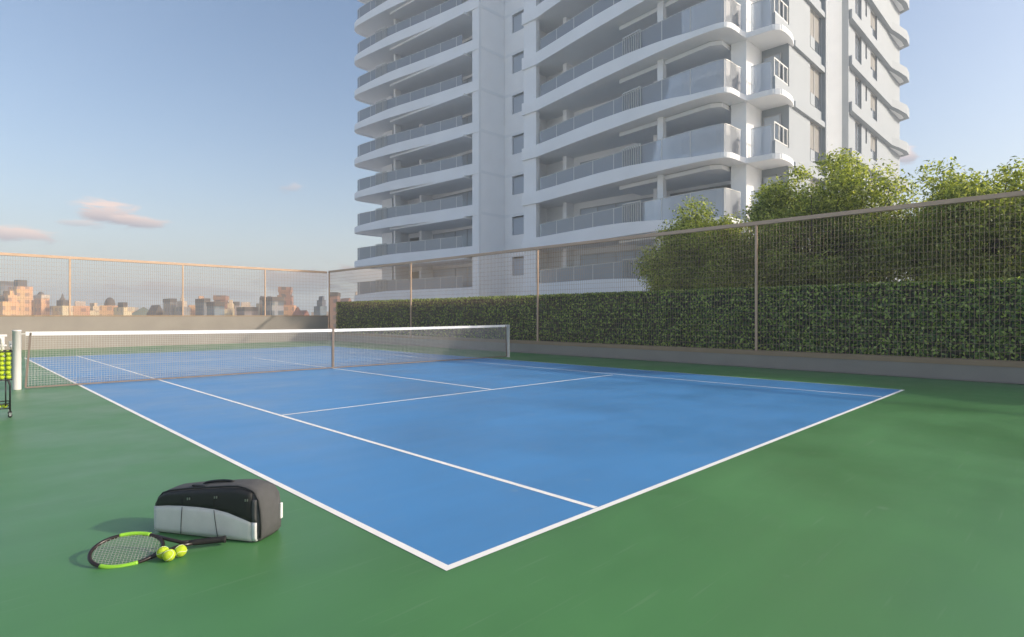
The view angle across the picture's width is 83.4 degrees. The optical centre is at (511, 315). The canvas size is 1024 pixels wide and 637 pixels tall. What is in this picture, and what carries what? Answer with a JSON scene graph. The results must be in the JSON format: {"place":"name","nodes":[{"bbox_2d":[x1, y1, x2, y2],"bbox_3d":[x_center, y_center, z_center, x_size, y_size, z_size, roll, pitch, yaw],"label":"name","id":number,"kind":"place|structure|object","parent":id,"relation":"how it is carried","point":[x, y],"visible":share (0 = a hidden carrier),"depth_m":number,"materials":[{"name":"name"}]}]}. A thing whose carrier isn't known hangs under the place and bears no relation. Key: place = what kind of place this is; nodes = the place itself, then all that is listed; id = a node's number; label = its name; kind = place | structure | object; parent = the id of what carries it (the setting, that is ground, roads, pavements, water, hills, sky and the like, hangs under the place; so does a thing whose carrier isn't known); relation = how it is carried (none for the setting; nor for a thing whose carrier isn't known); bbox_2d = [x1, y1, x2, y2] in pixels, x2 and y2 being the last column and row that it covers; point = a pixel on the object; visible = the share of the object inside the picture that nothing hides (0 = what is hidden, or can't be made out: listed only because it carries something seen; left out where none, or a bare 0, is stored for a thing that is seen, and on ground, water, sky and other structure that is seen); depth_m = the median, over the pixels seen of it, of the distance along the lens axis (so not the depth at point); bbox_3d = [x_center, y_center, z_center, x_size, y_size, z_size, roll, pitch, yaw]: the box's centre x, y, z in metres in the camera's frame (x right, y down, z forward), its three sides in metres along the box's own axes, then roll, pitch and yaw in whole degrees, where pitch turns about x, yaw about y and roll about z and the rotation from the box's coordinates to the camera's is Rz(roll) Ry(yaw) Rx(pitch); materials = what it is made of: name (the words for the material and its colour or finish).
{"place":"outdoors","nodes":[
{"label":"outdoors","id":0,"kind":"place"},
{"bbox_2d":[0,334,6,349],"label":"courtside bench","id":1,"kind":"object","parent":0,"point":[3,336],"visible":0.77,"depth_m":18.76,"materials":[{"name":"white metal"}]},
{"bbox_2d":[0,281,13,294],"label":"city building","id":2,"kind":"structure","parent":0,"point":[3,287],"depth_m":217.62,"materials":[{"name":"concrete"}]},
{"bbox_2d":[8,280,32,314],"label":"city building","id":3,"kind":"structure","parent":0,"point":[23,290],"depth_m":210.17,"materials":[{"name":"beige concrete"}]},
{"bbox_2d":[32,292,43,314],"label":"city building","id":4,"kind":"structure","parent":0,"point":[39,293],"depth_m":196.85,"materials":[{"name":"grey concrete"}]},
{"bbox_2d":[33,295,49,314],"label":"city building","id":5,"kind":"structure","parent":0,"point":[43,304],"depth_m":191.56,"materials":[{"name":"beige concrete"}]},
{"bbox_2d":[52,293,72,314],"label":"city building","id":6,"kind":"structure","parent":0,"point":[65,307],"depth_m":189.88,"materials":[{"name":"beige concrete"}]},
{"bbox_2d":[73,301,89,314],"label":"city building","id":7,"kind":"structure","parent":0,"point":[79,307],"depth_m":202.25,"materials":[{"name":"beige concrete"}]},
{"bbox_2d":[90,304,98,314],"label":"city building","id":8,"kind":"structure","parent":0,"point":[94,310],"depth_m":219.06,"materials":[{"name":"beige concrete"}]},
{"bbox_2d":[99,297,117,314],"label":"city building","id":9,"kind":"structure","parent":0,"point":[109,302],"depth_m":189.39,"materials":[{"name":"beige concrete"}]},
{"bbox_2d":[113,302,131,314],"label":"city building","id":10,"kind":"structure","parent":0,"point":[122,306],"depth_m":181.45,"materials":[{"name":"beige concrete"}]},
{"bbox_2d":[132,307,147,314],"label":"city building","id":11,"kind":"structure","parent":0,"point":[140,313],"depth_m":217.73,"materials":[{"name":"beige concrete"}]},
{"bbox_2d":[147,305,161,314],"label":"city building","id":12,"kind":"structure","parent":0,"point":[155,310],"depth_m":202.02,"materials":[{"name":"grey concrete"}]},
{"bbox_2d":[188,296,203,314],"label":"city building","id":13,"kind":"structure","parent":0,"point":[192,309],"depth_m":200.90,"materials":[{"name":"beige concrete"}]},
{"bbox_2d":[195,298,210,314],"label":"city building","id":14,"kind":"structure","parent":0,"point":[198,306],"depth_m":177.88,"materials":[{"name":"concrete"}]},
{"bbox_2d":[206,302,224,314],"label":"city building","id":15,"kind":"structure","parent":0,"point":[209,305],"depth_m":160.01,"materials":[{"name":"grey concrete"}]},
{"bbox_2d":[224,300,233,315],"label":"city building","id":16,"kind":"structure","parent":0,"point":[230,310],"depth_m":185.60,"materials":[{"name":"beige concrete"}]},
{"bbox_2d":[241,302,249,306],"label":"city building","id":17,"kind":"structure","parent":0,"point":[243,304],"depth_m":220.03,"materials":[{"name":"grey concrete"}]},
{"bbox_2d":[236,307,257,315],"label":"city building","id":18,"kind":"structure","parent":0,"point":[251,311],"depth_m":180.86,"materials":[{"name":"white concrete"}]},
{"bbox_2d":[260,300,261,315],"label":"city building","id":19,"kind":"structure","parent":0,"point":[260,307],"depth_m":185.67,"materials":[{"name":"grey concrete"}]},
{"bbox_2d":[256,296,269,315],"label":"city building","id":20,"kind":"structure","parent":0,"point":[258,303],"depth_m":188.70,"materials":[{"name":"grey concrete"}]},
{"bbox_2d":[262,297,283,315],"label":"city building","id":21,"kind":"structure","parent":0,"point":[277,307],"depth_m":168.35,"materials":[{"name":"grey concrete"}]},
{"bbox_2d":[277,287,295,315],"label":"city building","id":22,"kind":"structure","parent":0,"point":[281,291],"depth_m":202.47,"materials":[{"name":"brown concrete"}]},
{"bbox_2d":[292,307,302,315],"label":"city building","id":23,"kind":"structure","parent":0,"point":[299,312],"depth_m":188.76,"materials":[{"name":"concrete"}]},
{"bbox_2d":[300,310,308,315],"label":"city building","id":24,"kind":"structure","parent":0,"point":[305,313],"depth_m":197.48,"materials":[{"name":"concrete"}]},
{"bbox_2d":[314,296,326,315],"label":"city building","id":25,"kind":"structure","parent":0,"point":[318,309],"depth_m":177.62,"materials":[{"name":"concrete"}]},
{"bbox_2d":[330,292,340,328],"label":"city building","id":26,"kind":"structure","parent":0,"point":[332,308],"depth_m":180.56,"materials":[{"name":"beige concrete"}]},
{"bbox_2d":[0,340,1023,636],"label":"court floor","id":27,"kind":"structure","parent":0,"point":[898,514],"depth_m":3.44,"materials":[{"name":"green paint"}]},
{"bbox_2d":[0,336,12,417],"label":"ball cart","id":28,"kind":"object","parent":27,"relation":"on","point":[6,400],"visible":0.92,"depth_m":7.83,"materials":[{"name":"metal"}]},
{"bbox_2d":[87,531,225,568],"bbox_3d":[-2.054,1.338,3.352,0.697,0.118,0.269,0,0,-22],"label":"tennis racket","id":29,"kind":"object","parent":27,"relation":"on","point":[161,539],"visible":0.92,"depth_m":3.33,"materials":[{"name":"paint"}]},
{"bbox_2d":[156,546,168,558],"bbox_3d":[-1.994,1.353,3.283,0.066,0.065,0.066,0,0,-19],"label":"tennis ball","id":30,"kind":"object","parent":27,"relation":"on","point":[160,551],"visible":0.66,"depth_m":3.26,"materials":[{"name":"fabric"}]},
{"bbox_2d":[0,315,327,349],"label":"parapet wall","id":31,"kind":"structure","parent":27,"relation":"on","point":[31,323],"depth_m":26.34,"materials":[{"name":"beige concrete"}]},
{"bbox_2d":[0,252,326,315],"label":"end fence","id":32,"kind":"object","parent":31,"relation":"on","point":[137,261],"visible":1,"depth_m":26.72,"materials":[{"name":"brown metal"}]},
{"bbox_2d":[162,549,175,561],"bbox_3d":[-1.938,1.353,3.247,0.066,0.068,0.069,-38,34,-23],"label":"tennis ball","id":33,"kind":"object","parent":27,"relation":"on","point":[168,555],"visible":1,"depth_m":3.23,"materials":[{"name":"fabric"}]},
{"bbox_2d":[174,545,186,556],"bbox_3d":[-1.908,1.353,3.307,0.068,0.068,0.066,-4,-20,22],"label":"tennis ball","id":34,"kind":"object","parent":27,"relation":"on","point":[180,550],"visible":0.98,"depth_m":3.29,"materials":[{"name":"fabric"}]},
{"bbox_2d":[154,479,282,541],"bbox_3d":[-1.893,1.211,3.691,0.807,0.342,0.253,0,0,14],"label":"racket bag","id":35,"kind":"object","parent":27,"relation":"on","point":[249,510],"visible":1,"depth_m":3.58,"materials":[{"name":"grey fabric"}]},
{"bbox_2d":[9,325,509,389],"bbox_3d":[-4.737,0.826,15.046,12.706,1.120,0.170,0,0,-43],"label":"tennis net","id":36,"kind":"object","parent":27,"relation":"on","point":[502,340],"visible":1,"depth_m":13.48,"materials":[{"name":"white fabric"}]},
{"bbox_2d":[29,346,899,570],"bbox_3d":[-4.376,1.385,14.826,10.820,0.001,22.328,0,0,-45],"label":"playing surface","id":37,"kind":"object","parent":27,"relation":"on","point":[602,439],"visible":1,"depth_m":7.32,"materials":[{"name":"blue paint"}]},
{"bbox_2d":[26,346,902,570],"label":"court lines","id":38,"kind":"object","parent":37,"relation":"on","point":[440,564],"visible":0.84,"depth_m":4.92,"materials":[{"name":"white paint"}]},
{"bbox_2d":[328,332,1023,384],"bbox_3d":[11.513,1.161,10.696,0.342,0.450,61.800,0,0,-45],"label":"wall","id":39,"kind":"structure","parent":27,"relation":"on","point":[998,371],"depth_m":15.14,"materials":[{"name":"grey concrete"}]},
{"bbox_2d":[328,190,1023,361],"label":"side fence","id":40,"kind":"object","parent":39,"relation":"on","point":[408,288],"visible":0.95,"depth_m":16.97,"materials":[{"name":"brown metal"}]},
{"bbox_2d":[336,276,1023,360],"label":"clipped hedge","id":41,"kind":"object","parent":39,"relation":"on","point":[874,300],"visible":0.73,"depth_m":15.49,"materials":[{"name":"green plant"}]},
{"bbox_2d":[629,195,763,291],"bbox_3d":[6.639,-1.470,20.165,4.952,5.229,5.163,0,0,-40],"label":"bushy tree","id":42,"kind":"object","parent":39,"relation":"on","point":[721,269],"visible":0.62,"depth_m":19.10,"materials":[{"name":"green plant"}]},
{"bbox_2d":[724,147,931,287],"bbox_3d":[9.482,-1.912,17.712,5.591,6.113,5.482,0,0,32],"label":"bushy tree","id":43,"kind":"object","parent":39,"relation":"on","point":[842,181],"visible":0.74,"depth_m":16.42,"materials":[{"name":"green plant"}]},
{"bbox_2d":[877,156,1023,281],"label":"bushy tree","id":44,"kind":"object","parent":39,"relation":"on","point":[954,187],"visible":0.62,"depth_m":13.66,"materials":[{"name":"green plant"}]},
{"bbox_2d":[0,0,1023,315],"label":"sky","id":45,"kind":"structure","parent":0,"point":[212,132],"materials":[{"name":"blue"}]},
{"label":"ground","id":46,"kind":"structure","parent":0,"visible":0},
{"bbox_2d":[0,291,18,314],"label":"city building","id":47,"kind":"structure","parent":46,"relation":"on","point":[7,308],"depth_m":180.95,"materials":[{"name":"beige concrete"}]},
{"bbox_2d":[163,298,176,314],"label":"city building","id":48,"kind":"structure","parent":46,"relation":"on","point":[173,300],"depth_m":189.03,"materials":[{"name":"grey concrete"}]},
{"bbox_2d":[174,295,189,314],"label":"city building","id":49,"kind":"structure","parent":46,"relation":"on","point":[178,310],"depth_m":186.24,"materials":[{"name":"grey concrete"}]},
{"bbox_2d":[214,295,228,307],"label":"city building","id":50,"kind":"structure","parent":46,"relation":"on","point":[221,298],"depth_m":194.41,"materials":[{"name":"grey concrete"}]},
{"bbox_2d":[228,302,239,315],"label":"city building","id":51,"kind":"structure","parent":46,"relation":"on","point":[237,304],"depth_m":197.24,"materials":[{"name":"grey concrete"}]},
{"bbox_2d":[354,0,908,300],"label":"apartment tower","id":52,"kind":"structure","parent":46,"relation":"on","point":[493,125],"depth_m":39.29,"materials":[{"name":"white concrete"}]},
{"bbox_2d":[410,237,418,240],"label":"window","id":53,"kind":"structure","parent":52,"relation":"in","point":[417,238],"depth_m":53.44,"materials":[{"name":"grey glass"}]},
{"bbox_2d":[433,266,471,287],"bbox_3d":[-4.301,-2.889,48.710,0.070,2.450,7.800,0,0,-45],"label":"window","id":54,"kind":"structure","parent":52,"relation":"in","point":[462,271],"depth_m":48.78,"materials":[{"name":"grey glass"}]},
{"bbox_2d":[433,228,471,246],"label":"window","id":55,"kind":"structure","parent":52,"relation":"in","point":[466,234],"depth_m":48.59,"materials":[{"name":"grey glass"}]},
{"bbox_2d":[433,190,471,205],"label":"window","id":56,"kind":"structure","parent":52,"relation":"in","point":[466,196],"depth_m":48.32,"materials":[{"name":"grey glass"}]},
{"bbox_2d":[462,152,471,165],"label":"window","id":57,"kind":"structure","parent":52,"relation":"in","point":[467,158],"depth_m":48.13,"materials":[{"name":"grey glass"}]},
{"bbox_2d":[462,114,471,124],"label":"window","id":58,"kind":"structure","parent":52,"relation":"in","point":[468,119],"depth_m":48.13,"materials":[{"name":"grey glass"}]},
{"bbox_2d":[462,77,471,84],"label":"window","id":59,"kind":"structure","parent":52,"relation":"in","point":[469,79],"depth_m":48.13,"materials":[{"name":"grey glass"}]},
{"bbox_2d":[513,258,523,275],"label":"window","id":60,"kind":"structure","parent":52,"relation":"in","point":[514,260],"depth_m":44.58,"materials":[{"name":"grey glass"}]},
{"bbox_2d":[513,217,523,234],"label":"window","id":61,"kind":"structure","parent":52,"relation":"in","point":[518,223],"depth_m":44.55,"materials":[{"name":"grey glass"}]},
{"bbox_2d":[513,176,523,194],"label":"window","id":62,"kind":"structure","parent":52,"relation":"in","point":[518,182],"depth_m":44.55,"materials":[{"name":"grey glass"}]},
{"bbox_2d":[513,135,523,153],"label":"window","id":63,"kind":"structure","parent":52,"relation":"in","point":[518,142],"depth_m":44.55,"materials":[{"name":"grey glass"}]},
{"bbox_2d":[513,93,523,113],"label":"window","id":64,"kind":"structure","parent":52,"relation":"in","point":[518,100],"depth_m":44.55,"materials":[{"name":"grey glass"}]},
{"bbox_2d":[513,52,523,72],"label":"window","id":65,"kind":"structure","parent":52,"relation":"in","point":[517,60],"depth_m":44.63,"materials":[{"name":"grey glass"}]},
{"bbox_2d":[513,11,523,32],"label":"window","id":66,"kind":"structure","parent":52,"relation":"in","point":[517,20],"depth_m":44.63,"materials":[{"name":"grey glass"}]},
{"bbox_2d":[580,197,652,220],"bbox_3d":[6.702,-6.039,37.087,0.070,2.450,5.800,0,0,-45],"label":"window","id":67,"kind":"structure","parent":52,"relation":"in","point":[649,205],"depth_m":36.61,"materials":[{"name":"grey glass"}]},
{"bbox_2d":[581,249,652,278],"bbox_3d":[6.702,-2.889,37.087,0.070,2.450,5.800,0,0,-45],"label":"window","id":68,"kind":"structure","parent":52,"relation":"in","point":[610,257],"depth_m":37.44,"materials":[{"name":"grey glass"}]},
{"bbox_2d":[670,128,725,158],"bbox_3d":[10.934,-9.189,32.835,0.070,2.450,4.200,0,0,-45],"label":"window","id":69,"kind":"structure","parent":52,"relation":"in","point":[713,141],"depth_m":32.99,"materials":[{"name":"glass"}]},
{"bbox_2d":[670,71,725,97],"bbox_3d":[10.934,-12.339,32.835,0.070,2.450,4.200,0,0,-45],"label":"window","id":70,"kind":"structure","parent":52,"relation":"in","point":[717,80],"depth_m":32.95,"materials":[{"name":"grey glass"}]},
{"bbox_2d":[670,184,730,219],"bbox_3d":[10.934,-6.039,32.835,0.070,2.450,4.200,0,0,-45],"label":"window","id":71,"kind":"structure","parent":52,"relation":"in","point":[716,195],"depth_m":32.78,"materials":[{"name":"glass"}]},
{"bbox_2d":[682,15,723,33],"bbox_3d":[10.934,-15.489,32.835,0.070,2.450,4.200,0,0,-45],"label":"window","id":72,"kind":"structure","parent":52,"relation":"in","point":[719,19],"depth_m":32.70,"materials":[{"name":"grey glass"}]},
{"bbox_2d":[763,174,780,204],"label":"window","id":73,"kind":"structure","parent":52,"relation":"in","point":[765,179],"depth_m":30.11,"materials":[{"name":"grey glass"}]},
{"bbox_2d":[763,113,780,154],"bbox_3d":[13.593,-9.264,30.049,0.070,2.400,0.900,0,0,-45],"label":"window","id":74,"kind":"structure","parent":52,"relation":"in","point":[767,130],"depth_m":30.14,"materials":[{"name":"grey glass"}]},
{"bbox_2d":[763,52,780,90],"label":"window","id":75,"kind":"structure","parent":52,"relation":"in","point":[767,67],"depth_m":30.14,"materials":[{"name":"grey glass"}]},
{"bbox_2d":[763,0,780,26],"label":"window","id":76,"kind":"structure","parent":52,"relation":"in","point":[767,4],"depth_m":30.18,"materials":[{"name":"grey glass"}]},
{"bbox_2d":[810,179,819,200],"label":"window","id":77,"kind":"structure","parent":52,"relation":"in","point":[810,179],"depth_m":32.32,"materials":[{"name":"beige glass"}]},
{"bbox_2d":[810,123,819,165],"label":"window","id":78,"kind":"structure","parent":52,"relation":"in","point":[814,131],"depth_m":32.67,"materials":[{"name":"beige glass"}]},
{"bbox_2d":[810,66,819,110],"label":"window","id":79,"kind":"structure","parent":52,"relation":"in","point":[814,75],"depth_m":32.70,"materials":[{"name":"beige glass"}]},
{"bbox_2d":[810,9,819,55],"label":"window","id":80,"kind":"structure","parent":52,"relation":"in","point":[814,20],"depth_m":32.70,"materials":[{"name":"beige glass"}]},
{"bbox_2d":[855,121,859,152],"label":"window","id":81,"kind":"structure","parent":52,"relation":"in","point":[857,127],"depth_m":41.62,"materials":[{"name":"grey glass"}]},
{"bbox_2d":[855,77,859,107],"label":"window","id":82,"kind":"structure","parent":52,"relation":"in","point":[857,83],"depth_m":41.62,"materials":[{"name":"grey glass"}]},
{"bbox_2d":[855,33,859,62],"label":"window","id":83,"kind":"structure","parent":52,"relation":"in","point":[857,40],"depth_m":41.62,"materials":[{"name":"grey glass"}]},
{"bbox_2d":[855,0,859,17],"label":"window","id":84,"kind":"structure","parent":52,"relation":"in","point":[857,2],"depth_m":41.62,"materials":[{"name":"grey glass"}]},
{"bbox_2d":[871,135,875,160],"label":"window","id":85,"kind":"structure","parent":52,"relation":"in","point":[873,140],"depth_m":44.69,"materials":[{"name":"beige glass"}]},
{"bbox_2d":[871,94,875,119],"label":"window","id":86,"kind":"structure","parent":52,"relation":"in","point":[873,100],"depth_m":44.69,"materials":[{"name":"beige glass"}]},
{"bbox_2d":[871,53,875,79],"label":"window","id":87,"kind":"structure","parent":52,"relation":"in","point":[873,59],"depth_m":44.69,"materials":[{"name":"beige glass"}]},
{"bbox_2d":[871,12,875,38],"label":"window","id":88,"kind":"structure","parent":52,"relation":"in","point":[873,19],"depth_m":44.69,"materials":[{"name":"beige glass"}]}
]}

